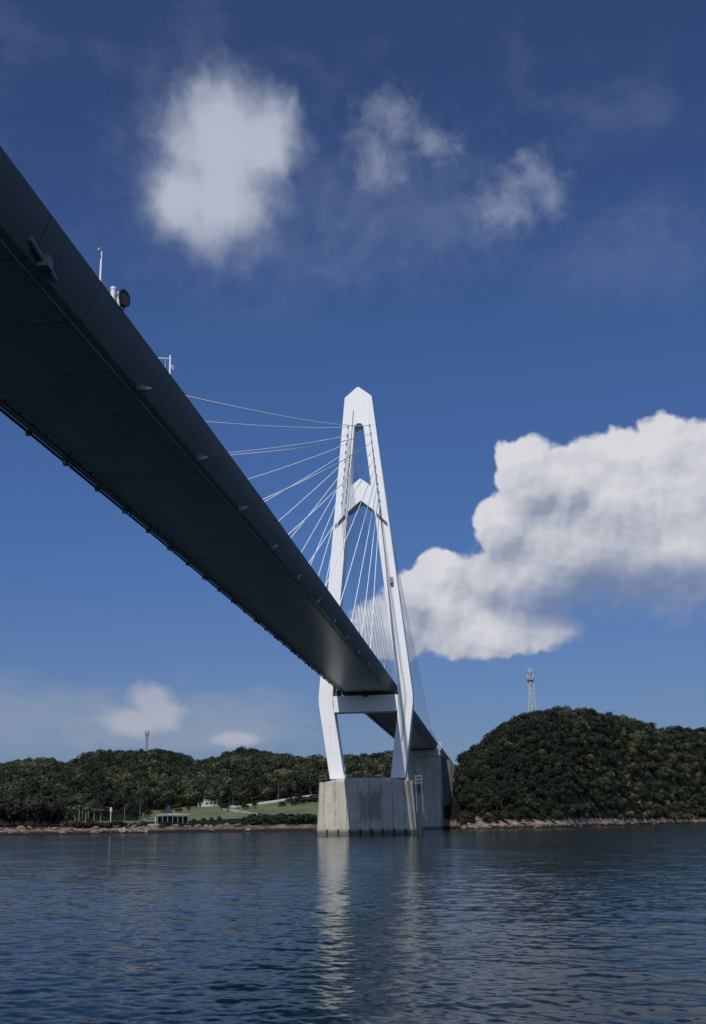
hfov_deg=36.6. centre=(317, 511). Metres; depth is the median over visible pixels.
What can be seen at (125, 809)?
broadleaf tree
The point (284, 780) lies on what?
broadleaf tree
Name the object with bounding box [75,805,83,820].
palm tree
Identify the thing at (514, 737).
broadleaf tree
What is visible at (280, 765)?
broadleaf tree
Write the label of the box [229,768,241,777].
broadleaf tree
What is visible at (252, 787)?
broadleaf tree
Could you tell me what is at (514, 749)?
broadleaf tree
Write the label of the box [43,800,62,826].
broadleaf tree
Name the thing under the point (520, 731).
broadleaf tree
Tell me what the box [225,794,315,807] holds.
guard wall
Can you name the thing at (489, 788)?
broadleaf tree
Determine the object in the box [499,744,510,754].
broadleaf tree
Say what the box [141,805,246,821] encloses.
lawn
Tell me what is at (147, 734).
lattice mast
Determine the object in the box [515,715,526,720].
broadleaf tree
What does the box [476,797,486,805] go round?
broadleaf tree
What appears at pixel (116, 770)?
woodland
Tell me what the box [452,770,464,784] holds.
broadleaf tree
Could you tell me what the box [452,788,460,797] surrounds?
broadleaf tree
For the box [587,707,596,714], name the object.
broadleaf tree
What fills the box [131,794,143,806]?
broadleaf tree
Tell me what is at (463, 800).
broadleaf tree
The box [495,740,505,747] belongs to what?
broadleaf tree
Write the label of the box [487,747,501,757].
broadleaf tree
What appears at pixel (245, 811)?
ramp wall
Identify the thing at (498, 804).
broadleaf tree
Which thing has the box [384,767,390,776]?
broadleaf tree
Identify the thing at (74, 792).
broadleaf tree
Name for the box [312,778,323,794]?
broadleaf tree
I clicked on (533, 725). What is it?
broadleaf tree
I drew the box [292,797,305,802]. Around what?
bush
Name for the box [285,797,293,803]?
bush
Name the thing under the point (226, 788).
broadleaf tree
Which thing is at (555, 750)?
broadleaf tree
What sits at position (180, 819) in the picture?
shelter
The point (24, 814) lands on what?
broadleaf tree
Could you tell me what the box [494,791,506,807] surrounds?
broadleaf tree
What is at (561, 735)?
broadleaf tree
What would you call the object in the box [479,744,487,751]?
broadleaf tree
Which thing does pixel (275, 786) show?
broadleaf tree
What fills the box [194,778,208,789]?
broadleaf tree
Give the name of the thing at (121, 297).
navigation board
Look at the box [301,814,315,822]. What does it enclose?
bush
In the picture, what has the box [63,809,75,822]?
broadleaf tree
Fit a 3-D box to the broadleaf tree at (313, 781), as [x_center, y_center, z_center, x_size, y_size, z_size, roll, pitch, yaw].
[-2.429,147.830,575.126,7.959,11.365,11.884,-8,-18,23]
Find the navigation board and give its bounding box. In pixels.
[110,286,129,310]
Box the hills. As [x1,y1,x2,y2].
[0,723,705,835]
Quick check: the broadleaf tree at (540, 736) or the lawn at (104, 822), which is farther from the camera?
the broadleaf tree at (540, 736)
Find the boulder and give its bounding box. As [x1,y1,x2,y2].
[476,821,490,825]
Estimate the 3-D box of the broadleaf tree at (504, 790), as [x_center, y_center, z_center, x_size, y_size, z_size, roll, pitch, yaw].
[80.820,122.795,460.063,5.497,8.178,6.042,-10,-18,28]
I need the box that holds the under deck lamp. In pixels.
[28,236,57,282]
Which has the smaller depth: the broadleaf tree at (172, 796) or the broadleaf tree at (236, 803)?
the broadleaf tree at (236, 803)
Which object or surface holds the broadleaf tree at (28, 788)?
on the hills
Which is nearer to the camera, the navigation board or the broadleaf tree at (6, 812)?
the navigation board
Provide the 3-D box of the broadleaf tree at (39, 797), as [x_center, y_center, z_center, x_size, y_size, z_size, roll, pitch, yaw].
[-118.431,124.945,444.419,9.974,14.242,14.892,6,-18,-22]
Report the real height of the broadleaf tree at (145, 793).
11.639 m
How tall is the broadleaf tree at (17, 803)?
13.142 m
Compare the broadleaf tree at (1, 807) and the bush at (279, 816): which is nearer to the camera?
the broadleaf tree at (1, 807)
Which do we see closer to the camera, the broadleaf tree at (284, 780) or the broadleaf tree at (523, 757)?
the broadleaf tree at (523, 757)
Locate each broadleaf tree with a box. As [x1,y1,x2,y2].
[0,797,12,820]
[0,802,3,818]
[0,803,13,826]
[3,806,21,826]
[6,796,29,825]
[10,797,29,825]
[15,789,27,796]
[15,805,27,825]
[19,793,34,798]
[22,785,37,793]
[22,795,48,826]
[25,794,44,825]
[26,780,40,788]
[26,798,48,826]
[40,788,54,795]
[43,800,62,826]
[44,797,65,821]
[47,799,60,825]
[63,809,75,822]
[67,790,84,803]
[68,779,84,787]
[72,809,83,818]
[84,792,95,800]
[86,810,92,818]
[91,803,104,816]
[91,810,102,820]
[96,804,107,817]
[100,793,113,805]
[106,799,118,809]
[111,809,119,816]
[120,805,129,814]
[126,784,136,794]
[128,808,141,821]
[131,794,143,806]
[132,802,145,815]
[138,788,154,806]
[143,808,152,818]
[144,779,155,788]
[151,791,161,804]
[154,786,171,792]
[157,795,170,809]
[164,792,177,805]
[175,777,187,790]
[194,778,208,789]
[222,783,232,800]
[222,803,230,809]
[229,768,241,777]
[234,800,241,807]
[243,782,258,801]
[251,800,257,807]
[258,777,269,785]
[262,781,273,789]
[270,779,283,797]
[274,762,289,769]
[278,776,291,790]
[287,771,301,782]
[292,778,307,795]
[304,778,317,794]
[305,776,319,791]
[311,771,324,779]
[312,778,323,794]
[313,763,326,769]
[346,766,353,774]
[349,765,359,773]
[352,770,364,777]
[357,766,369,773]
[367,767,380,774]
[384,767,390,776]
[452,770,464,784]
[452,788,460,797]
[453,797,463,808]
[455,755,464,763]
[455,765,463,774]
[455,784,465,794]
[455,812,470,823]
[457,775,467,783]
[459,794,471,808]
[462,786,472,793]
[467,813,476,823]
[468,766,482,779]
[469,788,483,797]
[472,802,483,815]
[473,744,480,750]
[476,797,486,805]
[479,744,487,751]
[479,792,498,808]
[480,738,493,745]
[486,756,502,766]
[486,786,495,792]
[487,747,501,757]
[489,767,503,780]
[490,728,498,735]
[492,799,503,809]
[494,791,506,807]
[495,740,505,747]
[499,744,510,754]
[500,788,511,803]
[505,758,520,771]
[506,786,515,796]
[507,734,520,743]
[508,729,517,735]
[508,744,521,753]
[514,753,527,764]
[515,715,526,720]
[515,727,525,734]
[516,805,529,818]
[519,748,531,754]
[526,735,536,745]
[526,752,540,764]
[527,722,539,730]
[529,730,536,736]
[533,787,544,797]
[534,773,546,784]
[536,733,544,741]
[536,741,546,750]
[542,724,556,733]
[543,742,553,752]
[544,755,555,764]
[545,715,557,722]
[548,710,560,717]
[550,745,560,754]
[550,789,561,802]
[555,730,563,738]
[563,771,572,782]
[576,747,584,757]
[576,756,585,765]
[577,737,583,749]
[578,802,587,813]
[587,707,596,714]
[593,789,600,795]
[598,714,607,722]
[602,727,609,737]
[615,744,626,758]
[615,748,625,760]
[623,767,634,777]
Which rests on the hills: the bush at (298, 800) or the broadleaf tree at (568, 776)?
the broadleaf tree at (568, 776)
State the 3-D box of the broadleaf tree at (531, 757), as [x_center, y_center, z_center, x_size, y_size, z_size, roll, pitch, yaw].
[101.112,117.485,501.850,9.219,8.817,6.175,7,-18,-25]
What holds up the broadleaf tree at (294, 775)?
on the hills
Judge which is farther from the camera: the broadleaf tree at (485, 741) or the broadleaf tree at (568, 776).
the broadleaf tree at (485, 741)
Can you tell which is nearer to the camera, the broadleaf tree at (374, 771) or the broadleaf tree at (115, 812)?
the broadleaf tree at (115, 812)
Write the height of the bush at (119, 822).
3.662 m
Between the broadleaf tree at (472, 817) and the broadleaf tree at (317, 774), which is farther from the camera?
the broadleaf tree at (317, 774)
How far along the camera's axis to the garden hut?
494.56 m
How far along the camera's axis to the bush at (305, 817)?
425.89 m
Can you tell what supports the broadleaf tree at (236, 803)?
on the lawn at (207, 812)
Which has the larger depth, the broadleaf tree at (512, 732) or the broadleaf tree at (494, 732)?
the broadleaf tree at (494, 732)
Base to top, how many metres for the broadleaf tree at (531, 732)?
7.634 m
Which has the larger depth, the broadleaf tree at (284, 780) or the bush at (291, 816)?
the broadleaf tree at (284, 780)
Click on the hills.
(450, 820)
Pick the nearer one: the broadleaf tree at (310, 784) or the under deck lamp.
the under deck lamp
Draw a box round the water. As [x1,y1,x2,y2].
[0,823,705,1023]
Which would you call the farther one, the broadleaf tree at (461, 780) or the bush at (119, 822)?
the broadleaf tree at (461, 780)
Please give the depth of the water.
28.43 m
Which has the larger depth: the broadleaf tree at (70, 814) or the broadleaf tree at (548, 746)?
the broadleaf tree at (548, 746)
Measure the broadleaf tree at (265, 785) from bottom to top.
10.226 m
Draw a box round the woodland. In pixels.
[0,705,705,822]
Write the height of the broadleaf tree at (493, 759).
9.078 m
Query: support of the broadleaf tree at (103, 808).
on the hills
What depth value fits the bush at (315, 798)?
528.54 m
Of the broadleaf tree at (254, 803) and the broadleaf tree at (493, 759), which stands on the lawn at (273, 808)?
the broadleaf tree at (254, 803)
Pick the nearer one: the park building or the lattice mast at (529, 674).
the park building
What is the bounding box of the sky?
[0,0,705,765]
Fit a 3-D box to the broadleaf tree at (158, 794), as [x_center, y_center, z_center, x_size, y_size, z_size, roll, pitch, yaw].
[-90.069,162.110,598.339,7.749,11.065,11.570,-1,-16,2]
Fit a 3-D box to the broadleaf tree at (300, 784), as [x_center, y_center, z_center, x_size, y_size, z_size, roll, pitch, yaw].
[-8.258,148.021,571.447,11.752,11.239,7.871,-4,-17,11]
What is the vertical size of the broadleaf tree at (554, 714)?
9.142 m
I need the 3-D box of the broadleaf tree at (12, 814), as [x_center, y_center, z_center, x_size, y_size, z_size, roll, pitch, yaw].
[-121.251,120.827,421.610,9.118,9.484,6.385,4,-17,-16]
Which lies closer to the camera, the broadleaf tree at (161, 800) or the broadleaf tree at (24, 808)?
the broadleaf tree at (24, 808)
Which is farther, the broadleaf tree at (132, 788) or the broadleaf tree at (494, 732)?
the broadleaf tree at (132, 788)
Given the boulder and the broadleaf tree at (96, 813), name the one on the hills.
the boulder
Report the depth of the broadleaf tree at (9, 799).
433.62 m
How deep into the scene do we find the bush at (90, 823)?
416.13 m
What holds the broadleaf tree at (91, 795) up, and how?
on the hills
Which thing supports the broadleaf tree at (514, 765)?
on the hills
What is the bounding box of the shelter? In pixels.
[156,813,188,824]
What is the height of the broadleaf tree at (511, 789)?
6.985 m
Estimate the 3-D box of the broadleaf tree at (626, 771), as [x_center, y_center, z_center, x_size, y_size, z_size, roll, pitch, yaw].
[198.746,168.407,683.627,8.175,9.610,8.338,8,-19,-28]
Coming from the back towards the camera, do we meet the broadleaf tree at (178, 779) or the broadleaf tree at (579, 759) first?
the broadleaf tree at (178, 779)
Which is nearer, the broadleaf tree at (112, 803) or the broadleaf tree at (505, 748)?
the broadleaf tree at (505, 748)
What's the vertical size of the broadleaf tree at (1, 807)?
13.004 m
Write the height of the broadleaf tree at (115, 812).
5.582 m
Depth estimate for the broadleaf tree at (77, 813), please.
501.33 m
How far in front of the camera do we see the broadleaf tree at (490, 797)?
451.21 m
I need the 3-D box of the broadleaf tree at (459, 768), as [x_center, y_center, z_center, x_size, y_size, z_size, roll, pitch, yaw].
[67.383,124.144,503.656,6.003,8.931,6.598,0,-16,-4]
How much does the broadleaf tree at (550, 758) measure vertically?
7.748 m
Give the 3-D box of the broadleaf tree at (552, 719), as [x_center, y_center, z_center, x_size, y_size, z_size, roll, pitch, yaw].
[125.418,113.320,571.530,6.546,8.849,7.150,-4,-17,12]
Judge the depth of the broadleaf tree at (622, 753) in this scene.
690.44 m
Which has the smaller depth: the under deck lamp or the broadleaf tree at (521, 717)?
the under deck lamp
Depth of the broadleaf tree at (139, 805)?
545.22 m
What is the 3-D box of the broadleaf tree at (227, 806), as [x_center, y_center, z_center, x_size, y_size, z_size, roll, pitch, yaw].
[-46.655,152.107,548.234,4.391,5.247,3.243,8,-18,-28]
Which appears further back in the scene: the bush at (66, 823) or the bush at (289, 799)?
the bush at (289, 799)
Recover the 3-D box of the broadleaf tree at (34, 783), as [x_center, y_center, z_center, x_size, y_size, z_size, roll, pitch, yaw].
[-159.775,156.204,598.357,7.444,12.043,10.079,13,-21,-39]
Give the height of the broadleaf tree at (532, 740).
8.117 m
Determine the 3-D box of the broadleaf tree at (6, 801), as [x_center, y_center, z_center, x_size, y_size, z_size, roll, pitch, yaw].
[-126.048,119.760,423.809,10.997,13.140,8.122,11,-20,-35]
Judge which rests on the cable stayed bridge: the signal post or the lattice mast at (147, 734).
the signal post
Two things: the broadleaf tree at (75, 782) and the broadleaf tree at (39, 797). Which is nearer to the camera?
the broadleaf tree at (39, 797)
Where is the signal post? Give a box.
[159,355,173,374]
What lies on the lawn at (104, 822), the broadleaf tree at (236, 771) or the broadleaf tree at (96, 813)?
the broadleaf tree at (96, 813)
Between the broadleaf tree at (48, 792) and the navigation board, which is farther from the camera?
the broadleaf tree at (48, 792)
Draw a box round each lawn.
[60,821,140,826]
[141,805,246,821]
[246,801,317,815]
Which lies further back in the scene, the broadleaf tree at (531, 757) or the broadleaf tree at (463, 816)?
the broadleaf tree at (531, 757)
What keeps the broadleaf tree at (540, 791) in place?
on the hills
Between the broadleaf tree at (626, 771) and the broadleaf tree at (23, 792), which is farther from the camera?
the broadleaf tree at (626, 771)
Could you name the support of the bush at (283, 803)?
on the lawn at (273, 808)
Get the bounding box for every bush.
[61,821,70,826]
[86,821,94,827]
[115,820,123,826]
[247,816,263,824]
[252,818,264,824]
[273,814,289,819]
[277,801,286,805]
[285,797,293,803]
[285,815,297,824]
[290,817,301,823]
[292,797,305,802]
[298,814,315,823]
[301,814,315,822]
[310,795,318,801]
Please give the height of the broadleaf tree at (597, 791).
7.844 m
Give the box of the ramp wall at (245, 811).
[230,809,257,814]
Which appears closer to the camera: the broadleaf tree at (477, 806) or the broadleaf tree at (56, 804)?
the broadleaf tree at (56, 804)
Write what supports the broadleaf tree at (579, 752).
on the hills
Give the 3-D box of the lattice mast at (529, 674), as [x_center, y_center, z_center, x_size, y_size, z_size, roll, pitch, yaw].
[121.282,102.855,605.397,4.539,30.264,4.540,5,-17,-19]
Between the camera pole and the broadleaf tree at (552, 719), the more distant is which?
the broadleaf tree at (552, 719)
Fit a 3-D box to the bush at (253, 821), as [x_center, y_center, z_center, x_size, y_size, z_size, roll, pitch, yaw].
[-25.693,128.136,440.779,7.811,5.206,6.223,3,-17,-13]
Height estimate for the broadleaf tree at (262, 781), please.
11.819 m
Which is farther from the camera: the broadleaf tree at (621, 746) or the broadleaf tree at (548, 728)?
the broadleaf tree at (621, 746)
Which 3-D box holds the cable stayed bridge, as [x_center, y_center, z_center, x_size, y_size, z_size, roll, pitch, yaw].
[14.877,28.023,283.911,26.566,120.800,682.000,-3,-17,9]
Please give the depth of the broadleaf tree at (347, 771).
625.99 m
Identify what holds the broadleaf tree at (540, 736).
on the hills
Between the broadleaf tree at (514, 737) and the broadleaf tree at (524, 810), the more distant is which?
the broadleaf tree at (514, 737)
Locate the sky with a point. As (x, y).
(484, 220)
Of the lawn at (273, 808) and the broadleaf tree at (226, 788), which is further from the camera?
the broadleaf tree at (226, 788)
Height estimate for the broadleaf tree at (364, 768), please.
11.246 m
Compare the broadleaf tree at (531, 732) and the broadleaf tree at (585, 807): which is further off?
the broadleaf tree at (531, 732)
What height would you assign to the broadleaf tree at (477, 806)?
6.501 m
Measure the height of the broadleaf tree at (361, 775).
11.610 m
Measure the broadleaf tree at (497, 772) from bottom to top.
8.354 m
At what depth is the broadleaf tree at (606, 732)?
686.47 m
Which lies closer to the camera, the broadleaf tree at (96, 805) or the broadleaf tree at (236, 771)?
the broadleaf tree at (96, 805)
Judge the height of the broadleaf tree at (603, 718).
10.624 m
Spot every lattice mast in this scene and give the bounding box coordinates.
[145,731,149,750]
[526,667,535,712]
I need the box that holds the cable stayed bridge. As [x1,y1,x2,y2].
[0,146,455,835]
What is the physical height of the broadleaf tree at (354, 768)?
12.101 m
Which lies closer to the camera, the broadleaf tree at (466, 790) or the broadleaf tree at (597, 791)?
the broadleaf tree at (466, 790)
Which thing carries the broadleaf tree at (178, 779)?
on the hills
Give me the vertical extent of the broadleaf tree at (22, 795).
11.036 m
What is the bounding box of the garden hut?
[163,805,174,816]
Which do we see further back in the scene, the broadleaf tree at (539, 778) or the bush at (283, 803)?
the bush at (283, 803)
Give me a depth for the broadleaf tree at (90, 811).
518.53 m
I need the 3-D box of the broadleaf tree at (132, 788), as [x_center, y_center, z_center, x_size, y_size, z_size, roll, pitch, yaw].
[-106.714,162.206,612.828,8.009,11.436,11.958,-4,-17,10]
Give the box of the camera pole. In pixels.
[97,248,101,281]
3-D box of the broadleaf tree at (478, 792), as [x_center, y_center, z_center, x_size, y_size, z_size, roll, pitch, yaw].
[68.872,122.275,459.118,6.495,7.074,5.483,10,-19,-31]
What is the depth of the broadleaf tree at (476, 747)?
544.11 m
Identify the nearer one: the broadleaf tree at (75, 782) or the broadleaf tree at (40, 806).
the broadleaf tree at (40, 806)
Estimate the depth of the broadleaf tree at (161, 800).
584.25 m
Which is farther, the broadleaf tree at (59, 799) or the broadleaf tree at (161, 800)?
the broadleaf tree at (161, 800)
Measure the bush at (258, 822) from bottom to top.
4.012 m
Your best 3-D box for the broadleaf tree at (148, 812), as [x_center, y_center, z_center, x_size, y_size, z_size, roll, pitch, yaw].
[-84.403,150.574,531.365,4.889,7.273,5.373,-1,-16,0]
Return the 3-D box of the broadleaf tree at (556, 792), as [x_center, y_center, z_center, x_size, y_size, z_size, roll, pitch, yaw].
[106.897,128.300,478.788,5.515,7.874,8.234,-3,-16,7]
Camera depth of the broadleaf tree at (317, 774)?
600.32 m
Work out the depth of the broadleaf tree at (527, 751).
506.84 m
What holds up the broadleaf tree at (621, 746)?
on the hills
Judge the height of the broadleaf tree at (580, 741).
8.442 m
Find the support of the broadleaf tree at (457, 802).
on the hills
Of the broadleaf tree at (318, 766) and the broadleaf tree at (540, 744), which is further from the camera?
the broadleaf tree at (318, 766)
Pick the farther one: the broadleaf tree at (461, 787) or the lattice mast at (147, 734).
the lattice mast at (147, 734)
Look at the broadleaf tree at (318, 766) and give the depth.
629.51 m
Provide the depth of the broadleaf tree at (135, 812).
504.55 m
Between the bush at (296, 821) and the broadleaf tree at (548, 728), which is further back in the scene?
the broadleaf tree at (548, 728)
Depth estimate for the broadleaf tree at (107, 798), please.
578.28 m
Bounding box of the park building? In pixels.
[197,796,217,806]
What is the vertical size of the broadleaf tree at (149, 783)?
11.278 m
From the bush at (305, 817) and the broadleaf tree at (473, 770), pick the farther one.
the broadleaf tree at (473, 770)
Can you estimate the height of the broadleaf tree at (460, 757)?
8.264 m
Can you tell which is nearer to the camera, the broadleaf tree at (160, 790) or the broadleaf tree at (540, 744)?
the broadleaf tree at (540, 744)

